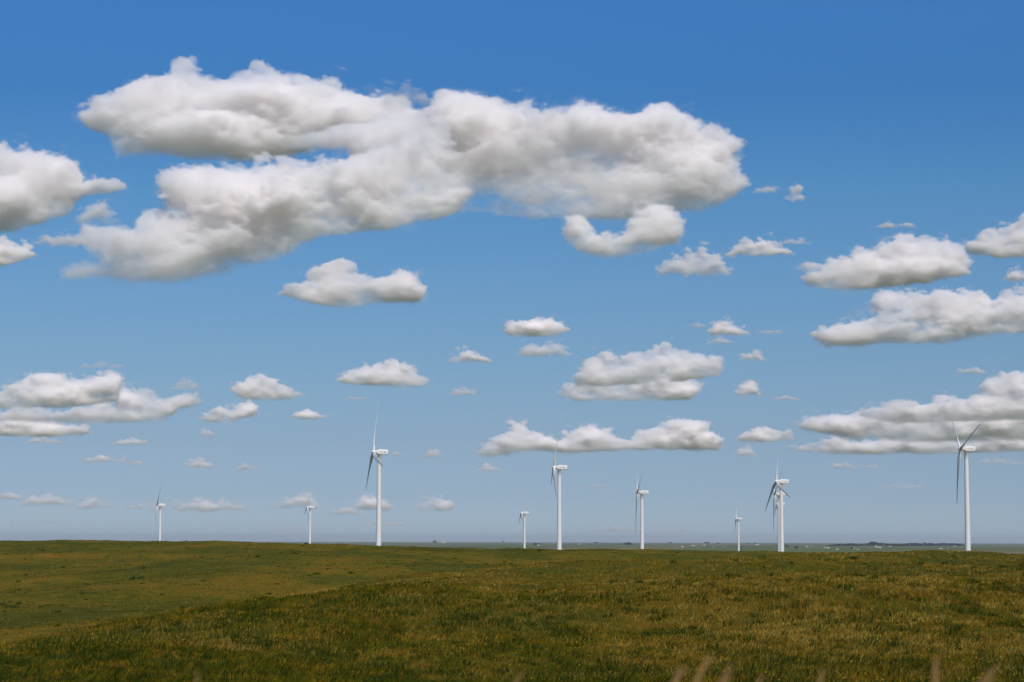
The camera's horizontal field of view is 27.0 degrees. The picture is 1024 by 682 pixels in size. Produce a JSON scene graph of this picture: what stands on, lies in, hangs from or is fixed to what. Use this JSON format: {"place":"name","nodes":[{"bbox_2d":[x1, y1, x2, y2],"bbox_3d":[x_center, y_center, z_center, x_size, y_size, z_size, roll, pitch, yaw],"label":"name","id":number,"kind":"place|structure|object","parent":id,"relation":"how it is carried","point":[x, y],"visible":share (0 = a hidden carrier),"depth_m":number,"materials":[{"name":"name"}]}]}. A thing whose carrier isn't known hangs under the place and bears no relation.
{"place":"outdoors","nodes":[
{"label":"outdoors","id":0,"kind":"place"},
{"bbox_2d":[0,539,1023,681],"bbox_3d":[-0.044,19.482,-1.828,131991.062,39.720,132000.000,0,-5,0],"label":"ground","id":1,"kind":"structure","parent":0,"point":[1009,549],"depth_m":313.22,"materials":[{"name":"green plant"}]},
{"bbox_2d":[156,485,164,540],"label":"wind turbine","id":2,"kind":"object","parent":1,"relation":"on","point":[160,505],"visible":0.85,"depth_m":2589.49,"materials":[{"name":"paint"}]},
{"bbox_2d":[304,482,313,543],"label":"wind turbine","id":3,"kind":"object","parent":1,"relation":"on","point":[309,518],"visible":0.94,"depth_m":3087.43,"materials":[{"name":"paint"}]},
{"bbox_2d":[366,401,387,545],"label":"wind turbine","id":4,"kind":"object","parent":1,"relation":"on","point":[379,453],"visible":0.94,"depth_m":1460.48,"materials":[{"name":"paint"}]},
{"bbox_2d":[0,542,1023,681],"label":"leafy weeds","id":5,"kind":"object","parent":1,"relation":"on","point":[205,655],"visible":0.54,"depth_m":67.90,"materials":[{"name":"green plant"}]},
{"bbox_2d":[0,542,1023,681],"bbox_3d":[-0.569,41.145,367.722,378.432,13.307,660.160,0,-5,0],"label":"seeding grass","id":6,"kind":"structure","parent":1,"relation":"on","point":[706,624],"depth_m":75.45,"materials":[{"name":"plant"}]},
{"bbox_2d":[3,556,1023,681],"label":"yellow flowers","id":7,"kind":"object","parent":1,"relation":"on","point":[543,639],"visible":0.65,"depth_m":68.96,"materials":[{"name":"yellow plant"}]},
{"bbox_2d":[519,492,528,547],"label":"wind turbine","id":8,"kind":"object","parent":1,"relation":"on","point":[524,532],"visible":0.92,"depth_m":3136.63,"materials":[{"name":"paint"}]},
{"bbox_2d":[551,421,566,549],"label":"wind turbine","id":9,"kind":"object","parent":1,"relation":"on","point":[559,522],"visible":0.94,"depth_m":1639.19,"materials":[{"name":"paint"}]},
{"bbox_2d":[636,474,648,548],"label":"wind turbine","id":10,"kind":"object","parent":1,"relation":"on","point":[642,492],"visible":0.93,"depth_m":1966.66,"materials":[{"name":"paint"}]},
{"bbox_2d":[735,502,741,550],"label":"wind turbine","id":11,"kind":"object","parent":1,"relation":"on","point":[736,518],"visible":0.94,"depth_m":3753.72,"materials":[{"name":"paint"}]},
{"bbox_2d":[765,436,790,551],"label":"wind turbine","id":12,"kind":"object","parent":1,"relation":"on","point":[780,483],"visible":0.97,"depth_m":1727.53,"materials":[{"name":"paint"}]},
{"bbox_2d":[773,473,784,550],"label":"wind turbine","id":13,"kind":"object","parent":1,"relation":"on","point":[775,493],"visible":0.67,"depth_m":2062.25,"materials":[{"name":"paint"}]},
{"bbox_2d":[774,477,784,515],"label":"wind turbine","id":14,"kind":"object","parent":1,"relation":"on","point":[777,503],"visible":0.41,"depth_m":2890.75,"materials":[{"name":"paint"}]},
{"bbox_2d":[826,543,962,545],"bbox_3d":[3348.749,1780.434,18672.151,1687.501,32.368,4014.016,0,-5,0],"label":"treeline","id":15,"kind":"object","parent":1,"relation":"on","point":[910,544],"visible":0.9,"depth_m":17630.42,"materials":[{"name":"green plant"}]},
{"bbox_2d":[951,418,979,550],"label":"wind turbine","id":16,"kind":"object","parent":1,"relation":"on","point":[965,449],"visible":0.94,"depth_m":1453.87,"materials":[{"name":"paint"}]},
{"bbox_2d":[0,0,1023,542],"label":"sky","id":17,"kind":"structure","parent":0,"point":[685,237],"materials":[{"name":"blue"}]},
{"bbox_2d":[671,661,690,681],"bbox_3d":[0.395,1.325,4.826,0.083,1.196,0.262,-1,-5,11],"label":"tall grass","id":18,"kind":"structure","parent":0,"point":[678,676],"depth_m":4.83,"materials":[{"name":"beige plant"}]},
{"bbox_2d":[690,650,720,681],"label":"tall grass","id":19,"kind":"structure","parent":0,"point":[699,675],"depth_m":4.55,"materials":[{"name":"beige plant"}]},
{"bbox_2d":[720,663,764,681],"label":"tall grass","id":20,"kind":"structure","parent":0,"point":[723,678],"depth_m":4.70,"materials":[{"name":"beige plant"}]},
{"bbox_2d":[818,664,830,681],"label":"tall grass","id":21,"kind":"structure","parent":0,"point":[821,677],"depth_m":5.10,"materials":[{"name":"brown plant"}]},
{"bbox_2d":[933,652,944,681],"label":"tall grass","id":22,"kind":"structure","parent":0,"point":[935,675],"depth_m":4.60,"materials":[{"name":"beige plant"}]},
{"bbox_2d":[979,663,1003,681],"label":"tall grass","id":23,"kind":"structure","parent":0,"point":[989,678],"depth_m":4.75,"materials":[{"name":"beige plant"}]}
]}

